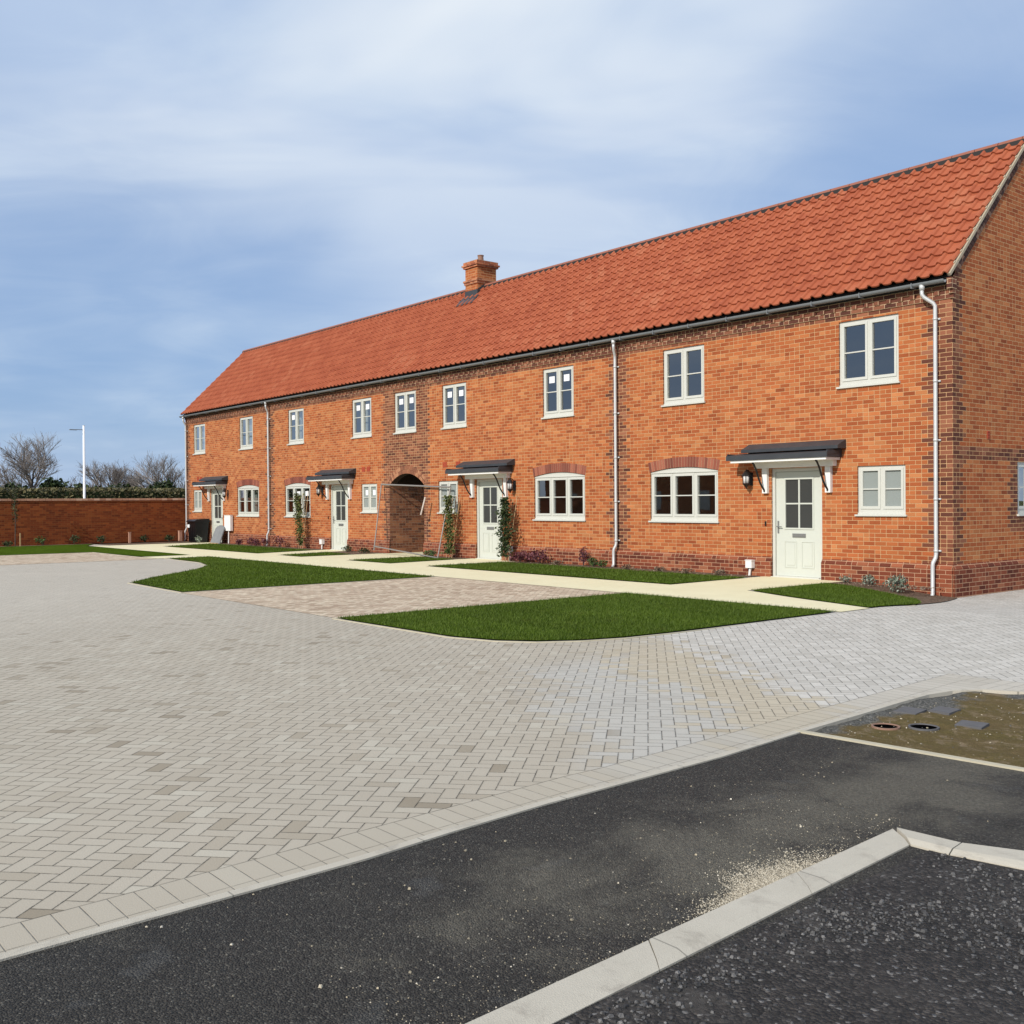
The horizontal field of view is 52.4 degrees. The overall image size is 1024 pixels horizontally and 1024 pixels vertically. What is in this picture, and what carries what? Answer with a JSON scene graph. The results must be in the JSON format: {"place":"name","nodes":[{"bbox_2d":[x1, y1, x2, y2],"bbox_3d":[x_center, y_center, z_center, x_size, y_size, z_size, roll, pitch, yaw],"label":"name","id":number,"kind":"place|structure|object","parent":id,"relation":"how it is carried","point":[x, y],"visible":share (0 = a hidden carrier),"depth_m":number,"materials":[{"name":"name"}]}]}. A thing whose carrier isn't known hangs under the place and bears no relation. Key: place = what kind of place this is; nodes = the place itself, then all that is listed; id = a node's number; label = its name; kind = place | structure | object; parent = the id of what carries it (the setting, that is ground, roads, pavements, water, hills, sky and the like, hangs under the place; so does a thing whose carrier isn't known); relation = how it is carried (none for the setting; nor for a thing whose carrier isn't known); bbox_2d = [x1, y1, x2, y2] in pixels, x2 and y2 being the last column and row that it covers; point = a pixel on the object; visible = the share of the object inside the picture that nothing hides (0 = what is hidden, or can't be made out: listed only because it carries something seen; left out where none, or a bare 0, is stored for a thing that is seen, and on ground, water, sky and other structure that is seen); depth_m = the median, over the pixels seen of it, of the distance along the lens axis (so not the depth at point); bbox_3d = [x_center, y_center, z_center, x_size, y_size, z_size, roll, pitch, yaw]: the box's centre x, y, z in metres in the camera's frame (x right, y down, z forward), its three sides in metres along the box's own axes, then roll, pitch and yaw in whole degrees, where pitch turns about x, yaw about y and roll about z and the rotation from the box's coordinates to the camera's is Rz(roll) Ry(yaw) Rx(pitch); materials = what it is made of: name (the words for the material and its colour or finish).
{"place":"outdoors","nodes":[
{"label":"outdoors","id":0,"kind":"place"},
{"bbox_2d":[0,544,187,555],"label":"lawn","id":1,"kind":"structure","parent":0,"point":[19,550],"depth_m":34.39,"materials":[{"name":"plant"}]},
{"bbox_2d":[170,543,303,552],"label":"lawn","id":2,"kind":"structure","parent":0,"point":[233,548],"depth_m":35.16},
{"bbox_2d":[133,556,428,591],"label":"lawn","id":3,"kind":"structure","parent":0,"point":[245,586],"depth_m":21.16,"materials":[{"name":"plant"}]},
{"bbox_2d":[283,552,343,555],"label":"lawn","id":4,"kind":"structure","parent":0,"point":[317,554],"depth_m":30.51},
{"bbox_2d":[354,557,447,562],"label":"lawn","id":5,"kind":"structure","parent":0,"point":[401,558],"depth_m":27.29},
{"bbox_2d":[373,484,450,557],"bbox_3d":[-2.948,0.206,29.533,0.743,2.100,3.904,-1,1,-39],"label":"fence panel","id":6,"kind":"object","parent":5,"relation":"on","point":[424,498],"visible":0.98,"depth_m":29.41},
{"bbox_2d":[96,542,866,611],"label":"path","id":7,"kind":"structure","parent":0,"point":[729,590],"depth_m":20.05,"materials":[{"name":"concrete"}]},
{"bbox_2d":[210,525,224,543],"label":"leaning board","id":8,"kind":"object","parent":7,"relation":"on","point":[218,534],"visible":0.89,"depth_m":40.06,"materials":[{"name":"grey wood"}]},
{"bbox_2d":[494,496,517,561],"bbox_3d":[-0.136,0.421,26.305,0.465,1.679,0.836,-1,1,-39],"label":"climbing plant","id":9,"kind":"object","parent":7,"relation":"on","point":[504,514],"visible":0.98,"depth_m":26.24,"materials":[{"name":"green plant"}]},
{"bbox_2d":[0,543,1023,952],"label":"paving","id":10,"kind":"structure","parent":0,"point":[160,749],"depth_m":7.42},
{"bbox_2d":[0,553,150,564],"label":"parking bay","id":11,"kind":"object","parent":10,"relation":"on","point":[44,558],"visible":1,"depth_m":29.56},
{"bbox_2d":[0,541,181,546],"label":"soil bed","id":12,"kind":"object","parent":10,"relation":"on","point":[93,543],"visible":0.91,"depth_m":40.06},
{"bbox_2d":[1,541,12,545],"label":"green shrub","id":13,"kind":"object","parent":12,"relation":"on","point":[5,543],"visible":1,"depth_m":38.53,"materials":[{"name":"green plant"}]},
{"bbox_2d":[10,485,20,545],"bbox_3d":[-18.452,0.145,38.600,0.321,2.323,0.320,0,1,25],"label":"sapling","id":14,"kind":"object","parent":12,"relation":"on","point":[13,505],"visible":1,"depth_m":38.60,"materials":[{"name":"green plant"}]},
{"bbox_2d":[34,536,48,544],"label":"green shrub","id":15,"kind":"object","parent":12,"relation":"on","point":[39,539],"visible":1,"depth_m":39.35,"materials":[{"name":"green plant"}]},
{"bbox_2d":[69,534,80,542],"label":"green shrub","id":16,"kind":"object","parent":12,"relation":"on","point":[74,539],"visible":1,"depth_m":40.02,"materials":[{"name":"green plant"}]},
{"bbox_2d":[96,535,105,542],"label":"green shrub","id":17,"kind":"object","parent":12,"relation":"on","point":[101,538],"visible":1,"depth_m":40.68,"materials":[{"name":"green plant"}]},
{"bbox_2d":[178,531,181,540],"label":"marker post","id":18,"kind":"object","parent":12,"relation":"on","point":[179,535],"visible":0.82,"depth_m":42.85,"materials":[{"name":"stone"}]},
{"bbox_2d":[91,541,192,544],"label":"soil bed","id":19,"kind":"object","parent":10,"relation":"on","point":[159,542],"visible":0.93,"depth_m":40.77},
{"bbox_2d":[186,518,209,542],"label":"storage bin","id":20,"kind":"object","parent":10,"relation":"on","point":[197,528],"visible":0.99,"depth_m":41.13,"materials":[{"name":"black plastic"}]},
{"bbox_2d":[221,543,319,549],"bbox_3d":[-8.794,1.216,36.917,0.720,0.001,7.800,-1,1,-39],"label":"soil bed","id":21,"kind":"object","parent":10,"relation":"on","point":[272,546],"visible":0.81,"depth_m":36.64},
{"bbox_2d":[246,537,253,545],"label":"purple shrub","id":22,"kind":"object","parent":21,"relation":"on","point":[249,542],"visible":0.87,"depth_m":37.56,"materials":[{"name":"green plant"}]},
{"bbox_2d":[259,538,270,546],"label":"purple shrub","id":23,"kind":"object","parent":21,"relation":"on","point":[264,540],"visible":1,"depth_m":36.64,"materials":[{"name":"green plant"}]},
{"bbox_2d":[273,536,285,546],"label":"purple shrub","id":24,"kind":"object","parent":21,"relation":"on","point":[279,541],"visible":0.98,"depth_m":35.82,"materials":[{"name":"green plant"}]},
{"bbox_2d":[293,493,307,548],"bbox_3d":[-7.096,0.272,34.866,0.466,1.925,0.943,-1,1,-39],"label":"climbing plant","id":25,"kind":"object","parent":21,"relation":"on","point":[298,515],"visible":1,"depth_m":34.81,"materials":[{"name":"green plant"}]},
{"bbox_2d":[335,551,377,553],"bbox_3d":[-4.908,1.234,31.699,1.270,0.001,2.100,-1,1,-39],"label":"soil bed","id":26,"kind":"object","parent":10,"relation":"on","point":[354,552],"visible":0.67,"depth_m":31.65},
{"bbox_2d":[341,545,352,551],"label":"green shrub","id":27,"kind":"object","parent":26,"relation":"on","point":[346,548],"visible":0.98,"depth_m":32.12,"materials":[{"name":"green plant"}]},
{"bbox_2d":[357,547,372,552],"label":"green shrub","id":28,"kind":"object","parent":26,"relation":"on","point":[365,549],"visible":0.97,"depth_m":31.26,"materials":[{"name":"green plant"}]},
{"bbox_2d":[185,577,616,617],"bbox_3d":[-1.889,1.351,17.337,5.340,0.001,5.300,-1,1,-39],"label":"parking bay","id":29,"kind":"object","parent":10,"relation":"on","point":[334,600],"visible":0.83,"depth_m":16.96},
{"bbox_2d":[422,556,462,558],"bbox_3d":[-1.888,1.241,28.419,0.720,0.001,1.700,-1,1,-39],"label":"soil bed","id":30,"kind":"object","parent":10,"relation":"on","point":[448,557],"visible":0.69,"depth_m":28.34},
{"bbox_2d":[423,550,436,555],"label":"green shrub","id":31,"kind":"object","parent":30,"relation":"on","point":[432,553],"visible":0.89,"depth_m":28.67,"materials":[{"name":"green plant"}]},
{"bbox_2d":[439,495,460,557],"bbox_3d":[-1.694,0.393,28.213,0.477,1.723,0.778,-1,1,-39],"label":"climbing plant","id":32,"kind":"object","parent":30,"relation":"on","point":[449,509],"visible":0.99,"depth_m":28.14,"materials":[{"name":"green plant"}]},
{"bbox_2d":[0,552,915,642],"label":"edging","id":33,"kind":"object","parent":10,"relation":"on","point":[422,632],"visible":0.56,"depth_m":12.19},
{"bbox_2d":[179,136,1023,597],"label":"brick terrace","id":34,"kind":"structure","parent":10,"relation":"on","point":[827,384],"depth_m":22.36,"materials":[{"name":"brick"}]},
{"bbox_2d":[192,490,201,511],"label":"window","id":35,"kind":"structure","parent":34,"relation":"in","point":[197,493],"depth_m":42.38,"materials":[{"name":"white glass"}]},
{"bbox_2d":[193,424,205,454],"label":"window","id":36,"kind":"structure","parent":34,"relation":"in","point":[199,430],"depth_m":42.18,"materials":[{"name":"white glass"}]},
{"bbox_2d":[212,489,222,542],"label":"front door","id":37,"kind":"structure","parent":34,"relation":"in","point":[217,503],"depth_m":41.04,"materials":[{"name":"paint"}]},
{"bbox_2d":[238,416,252,449],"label":"window","id":38,"kind":"structure","parent":34,"relation":"in","point":[246,423],"depth_m":38.79,"materials":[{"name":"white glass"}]},
{"bbox_2d":[236,485,259,516],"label":"window","id":39,"kind":"structure","parent":34,"relation":"in","point":[248,495],"depth_m":38.76,"materials":[{"name":"white glass"}]},
{"bbox_2d":[287,408,303,444],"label":"window","id":40,"kind":"structure","parent":34,"relation":"in","point":[298,417],"depth_m":35.88,"materials":[{"name":"white glass"}]},
{"bbox_2d":[284,483,310,517],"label":"window","id":41,"kind":"structure","parent":34,"relation":"in","point":[295,486],"depth_m":35.74,"materials":[{"name":"white glass"}]},
{"bbox_2d":[330,484,347,549],"bbox_3d":[-5.517,0.199,33.488,0.195,2.170,1.110,-1,1,-39],"label":"front door","id":42,"kind":"structure","parent":34,"relation":"in","point":[339,500],"depth_m":33.57,"materials":[{"name":"paint"}]},
{"bbox_2d":[350,397,371,438],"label":"window","id":43,"kind":"structure","parent":34,"relation":"in","point":[365,432],"depth_m":32.39,"materials":[{"name":"white glass"}]},
{"bbox_2d":[360,483,377,512],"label":"window","id":44,"kind":"structure","parent":34,"relation":"in","point":[369,491],"depth_m":32.05,"materials":[{"name":"white glass"}]},
{"bbox_2d":[393,390,416,434],"bbox_3d":[-3.099,-2.910,30.425,0.152,1.223,1.210,-1,1,-39],"label":"window","id":45,"kind":"structure","parent":34,"relation":"in","point":[406,429],"depth_m":30.45,"materials":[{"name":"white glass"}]},
{"bbox_2d":[437,481,458,513],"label":"window","id":46,"kind":"structure","parent":34,"relation":"in","point":[454,484],"depth_m":28.82,"materials":[{"name":"white glass"}]},
{"bbox_2d":[440,382,466,429],"bbox_3d":[-1.561,-2.905,28.532,0.152,1.223,1.190,-1,1,-39],"label":"window","id":47,"kind":"structure","parent":34,"relation":"in","point":[455,424],"depth_m":28.55,"materials":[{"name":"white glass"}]},
{"bbox_2d":[475,479,502,559],"bbox_3d":[-0.559,0.217,27.387,0.195,2.170,1.115,-1,1,-39],"label":"front door","id":48,"kind":"structure","parent":34,"relation":"in","point":[489,494],"depth_m":27.49,"materials":[{"name":"paint"}]},
{"bbox_2d":[541,365,574,418],"bbox_3d":[1.139,-2.895,25.210,0.152,1.223,1.190,-1,1,-39],"label":"window","id":49,"kind":"structure","parent":34,"relation":"in","point":[560,413],"depth_m":25.19,"materials":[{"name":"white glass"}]},
{"bbox_2d":[532,472,585,520],"bbox_3d":[1.164,-0.373,25.226,0.152,1.178,1.910,-1,1,-39],"label":"window","id":50,"kind":"structure","parent":34,"relation":"in","point":[568,476],"depth_m":25.27,"materials":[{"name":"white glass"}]},
{"bbox_2d":[661,344,705,406],"bbox_3d":[3.661,-2.886,22.106,0.152,1.223,1.220,-1,1,-39],"label":"window","id":51,"kind":"structure","parent":34,"relation":"in","point":[685,399],"depth_m":22.11,"materials":[{"name":"white glass"}]},
{"bbox_2d":[648,467,719,522],"bbox_3d":[3.667,-0.363,22.147,0.152,1.178,1.965,-1,1,-39],"label":"window","id":52,"kind":"structure","parent":34,"relation":"in","point":[674,517],"depth_m":22.13,"materials":[{"name":"white plastic"}]},
{"bbox_2d":[771,467,821,579],"bbox_3d":[5.486,0.239,19.948,0.195,2.170,1.145,-1,1,-39],"label":"front door","id":53,"kind":"structure","parent":34,"relation":"in","point":[797,496],"depth_m":19.97,"materials":[{"name":"paint"}]},
{"bbox_2d":[836,314,900,388],"bbox_3d":[6.422,-2.876,18.709,0.152,1.223,1.265,-1,1,-39],"label":"window","id":54,"kind":"structure","parent":34,"relation":"in","point":[870,379],"depth_m":18.71,"materials":[{"name":"white plastic"}]},
{"bbox_2d":[854,465,906,515],"bbox_3d":[6.596,-0.378,18.542,0.152,0.908,1.015,-1,1,-39],"label":"window","id":55,"kind":"structure","parent":34,"relation":"in","point":[881,488],"depth_m":18.54,"materials":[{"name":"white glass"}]},
{"bbox_2d":[1017,462,1023,515],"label":"window","id":56,"kind":"structure","parent":34,"relation":"in","point":[1020,464],"depth_m":19.13,"materials":[{"name":"white glass"}]},
{"bbox_2d":[511,561,753,576],"bbox_3d":[2.306,1.256,23.259,0.720,0.001,7.500,-1,1,-39],"label":"soil bed","id":57,"kind":"object","parent":10,"relation":"on","point":[737,575],"visible":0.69,"depth_m":22.73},
{"bbox_2d":[508,551,530,561],"bbox_3d":[0.240,1.097,25.703,0.586,0.336,0.712,-1,1,-39],"label":"purple shrub","id":58,"kind":"object","parent":57,"relation":"on","point":[521,556],"visible":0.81,"depth_m":25.68,"materials":[{"name":"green plant"}]},
{"bbox_2d":[525,548,550,563],"bbox_3d":[0.610,1.069,25.202,0.582,0.395,0.772,-1,1,-19],"label":"purple shrub","id":59,"kind":"object","parent":57,"relation":"on","point":[534,555],"visible":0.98,"depth_m":25.12,"materials":[{"name":"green plant"}]},
{"bbox_2d":[551,560,564,564],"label":"dry plant","id":60,"kind":"object","parent":57,"relation":"on","point":[557,562],"visible":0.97,"depth_m":24.64,"materials":[{"name":"brown plant"}]},
{"bbox_2d":[578,546,588,565],"bbox_3d":[1.647,1.029,24.123,0.292,0.475,0.282,-1,1,-39],"label":"purple shrub","id":61,"kind":"object","parent":57,"relation":"on","point":[583,554],"visible":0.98,"depth_m":24.12,"materials":[{"name":"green plant"}]},
{"bbox_2d":[586,557,597,566],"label":"green shrub","id":62,"kind":"object","parent":57,"relation":"on","point":[593,563],"visible":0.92,"depth_m":23.82,"materials":[{"name":"green plant"}]},
{"bbox_2d":[595,559,607,566],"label":"green shrub","id":63,"kind":"object","parent":57,"relation":"on","point":[601,563],"visible":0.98,"depth_m":23.52,"materials":[{"name":"green plant"}]},
{"bbox_2d":[620,564,634,568],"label":"dry plant","id":64,"kind":"object","parent":57,"relation":"on","point":[627,567],"visible":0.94,"depth_m":22.75,"materials":[{"name":"brown plant"}]},
{"bbox_2d":[676,568,694,572],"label":"dry plant","id":65,"kind":"object","parent":57,"relation":"on","point":[684,570],"visible":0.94,"depth_m":21.43,"materials":[{"name":"brown plant"}]},
{"bbox_2d":[712,569,727,574],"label":"dry plant","id":66,"kind":"object","parent":57,"relation":"on","point":[719,572],"visible":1,"depth_m":20.85,"materials":[{"name":"brown plant"}]},
{"bbox_2d":[516,561,943,589],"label":"mulch crumbs","id":67,"kind":"object","parent":57,"relation":"on","point":[915,587],"visible":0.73,"depth_m":18.39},
{"bbox_2d":[0,733,1023,1023],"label":"road","id":68,"kind":"structure","parent":0,"point":[170,971],"depth_m":3.92,"materials":[{"name":"asphalt"}]},
{"bbox_2d":[0,688,1023,961],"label":"kerb","id":69,"kind":"structure","parent":68,"relation":"on","point":[26,950],"depth_m":4.62,"materials":[{"name":"concrete"}]},
{"bbox_2d":[145,745,987,1019],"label":"loose stones","id":70,"kind":"object","parent":68,"relation":"on","point":[410,980],"visible":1,"depth_m":4.09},
{"bbox_2d":[227,774,909,1023],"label":"scattered grit","id":71,"kind":"object","parent":68,"relation":"on","point":[615,897],"visible":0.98,"depth_m":3.89,"materials":[{"name":"gravel"}]},
{"bbox_2d":[465,828,1023,1023],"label":"kerb","id":72,"kind":"structure","parent":68,"relation":"on","point":[555,1002],"depth_m":3.62,"materials":[{"name":"concrete"}]},
{"bbox_2d":[796,730,1023,771],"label":"kerb","id":73,"kind":"structure","parent":68,"relation":"on","point":[1011,767],"depth_m":6.18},
{"bbox_2d":[0,0,1023,487],"label":"sky","id":74,"kind":"structure","parent":0,"point":[187,187],"materials":[{"name":"blue"}]},
{"bbox_2d":[437,562,746,583],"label":"lawn","id":75,"kind":"structure","parent":0,"point":[649,579],"depth_m":21.39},
{"bbox_2d":[650,833,859,934],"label":"spilled gravel","id":76,"kind":"structure","parent":0,"point":[767,878],"depth_m":4.15,"materials":[{"name":"gravel"}]},
{"bbox_2d":[554,850,1023,1023],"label":"tarmac bay","id":77,"kind":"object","parent":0,"point":[880,980],"visible":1,"depth_m":3.32,"materials":[{"name":"asphalt"}]},
{"bbox_2d":[580,853,1023,1023],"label":"tarmac chippings","id":78,"kind":"object","parent":77,"relation":"on","point":[812,932],"visible":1,"depth_m":3.58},
{"bbox_2d":[754,583,917,606],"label":"lawn","id":79,"kind":"structure","parent":0,"point":[827,589],"depth_m":17.03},
{"bbox_2d":[133,543,921,639],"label":"grass","id":80,"kind":"structure","parent":79,"relation":"on","point":[878,601],"depth_m":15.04,"materials":[{"name":"plant"}]},
{"bbox_2d":[833,581,956,604],"bbox_3d":[6.605,1.361,17.146,1.780,0.165,3.885,0,1,-4],"label":"soil bed","id":81,"kind":"object","parent":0,"point":[924,598],"visible":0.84,"depth_m":17.62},
{"bbox_2d":[839,574,852,582],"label":"silver shrub","id":82,"kind":"object","parent":81,"relation":"on","point":[844,578],"visible":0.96,"depth_m":18.69,"materials":[{"name":"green plant"}]},
{"bbox_2d":[861,574,876,586],"bbox_3d":[6.282,1.203,18.276,0.224,0.241,0.300,-1,1,-25],"label":"silver shrub","id":83,"kind":"object","parent":81,"relation":"on","point":[869,579],"visible":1,"depth_m":18.26,"materials":[{"name":"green plant"}]},
{"bbox_2d":[883,573,909,592],"bbox_3d":[6.558,1.216,17.716,0.340,0.348,0.428,-1,1,-39],"label":"silver shrub","id":84,"kind":"object","parent":81,"relation":"on","point":[893,582],"visible":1,"depth_m":17.68,"materials":[{"name":"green plant"}]},
{"bbox_2d":[815,691,1023,767],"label":"verge","id":85,"kind":"structure","parent":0,"point":[967,742],"depth_m":6.85,"materials":[{"name":"soil"}]},
{"bbox_2d":[871,723,899,730],"bbox_3d":[2.488,1.435,6.926,0.184,0.024,0.184,-1,1,-39],"label":"pipe end","id":86,"kind":"object","parent":85,"relation":"on","point":[888,726],"visible":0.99,"depth_m":6.93,"materials":[{"name":"plastic"}]},
{"bbox_2d":[893,706,926,714],"bbox_3d":[2.836,1.424,7.418,0.166,0.023,0.224,0,1,42],"label":"cover slab","id":87,"kind":"object","parent":85,"relation":"on","point":[909,710],"depth_m":7.40,"materials":[{"name":"concrete"}]},
{"bbox_2d":[908,723,939,730],"bbox_3d":[2.730,1.433,6.898,0.196,0.024,0.196,-1,1,-39],"label":"pipe end","id":88,"kind":"object","parent":85,"relation":"on","point":[918,726],"visible":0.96,"depth_m":6.89,"materials":[{"name":"plastic"}]},
{"bbox_2d":[827,691,1023,759],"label":"soil stones","id":89,"kind":"object","parent":85,"relation":"on","point":[955,726],"visible":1,"depth_m":6.92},
{"bbox_2d":[928,706,960,714],"bbox_3d":[3.085,1.422,7.427,0.156,0.023,0.214,0,1,44],"label":"cover slab","id":90,"kind":"object","parent":85,"relation":"on","point":[942,710],"depth_m":7.40,"materials":[{"name":"concrete"}]},
{"bbox_2d":[954,720,988,729],"bbox_3d":[3.072,1.427,6.952,0.176,0.023,0.192,0,1,39],"label":"cover slab","id":91,"kind":"object","parent":85,"relation":"on","point":[974,724],"depth_m":6.93,"materials":[{"name":"concrete"}]},
{"label":"ground","id":92,"kind":"structure","parent":0,"visible":0},
{"bbox_2d":[0,481,29,487],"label":"evergreen bush","id":93,"kind":"object","parent":92,"relation":"on","point":[12,484],"depth_m":47.66,"materials":[{"name":"green plant"}]},
{"bbox_2d":[0,429,60,487],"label":"bare tree","id":94,"kind":"object","parent":92,"relation":"on","point":[23,459],"visible":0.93,"depth_m":52.63,"materials":[{"name":"grey plant"}]},
{"bbox_2d":[39,476,71,490],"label":"evergreen bush","id":95,"kind":"object","parent":92,"relation":"on","point":[50,482],"visible":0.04,"depth_m":48.03,"materials":[{"name":"green plant"}]},
{"bbox_2d":[31,476,103,487],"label":"bare tree","id":96,"kind":"object","parent":92,"relation":"on","point":[70,483],"visible":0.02,"depth_m":53.23,"materials":[{"name":"brown plant"}]},
{"bbox_2d":[69,425,85,497],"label":"street lamp","id":97,"kind":"object","parent":92,"relation":"on","point":[84,482],"visible":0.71,"depth_m":42.83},
{"bbox_2d":[72,483,109,487],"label":"evergreen bush","id":98,"kind":"object","parent":92,"relation":"on","point":[78,485],"visible":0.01,"depth_m":50.00,"materials":[{"name":"green plant"}]},
{"bbox_2d":[0,498,185,545],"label":"garden wall","id":99,"kind":"structure","parent":92,"relation":"on","point":[87,520],"depth_m":40.92,"materials":[{"name":"brick"}]},
{"bbox_2d":[0,487,186,531],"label":"hedge","id":100,"kind":"object","parent":92,"relation":"on","point":[65,492],"visible":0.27,"depth_m":45.21,"materials":[{"name":"green plant"}]},
{"bbox_2d":[74,459,150,486],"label":"bare tree","id":101,"kind":"object","parent":92,"relation":"on","point":[119,475],"visible":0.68,"depth_m":57.32,"materials":[{"name":"brown plant"}]},
{"bbox_2d":[106,483,136,487],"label":"evergreen bush","id":102,"kind":"object","parent":92,"relation":"on","point":[128,485],"depth_m":51.20,"materials":[{"name":"green plant"}]},
{"bbox_2d":[122,468,153,487],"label":"bare tree","id":103,"kind":"object","parent":92,"relation":"on","point":[131,481],"visible":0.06,"depth_m":56.62,"materials":[{"name":"brown plant"}]},
{"bbox_2d":[124,451,184,488],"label":"bare tree","id":104,"kind":"object","parent":92,"relation":"on","point":[157,472],"visible":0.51,"depth_m":55.56,"materials":[{"name":"brown plant"}]},
{"bbox_2d":[149,478,176,488],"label":"evergreen bush","id":105,"kind":"object","parent":92,"relation":"on","point":[167,484],"visible":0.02,"depth_m":51.20,"materials":[{"name":"green plant"}]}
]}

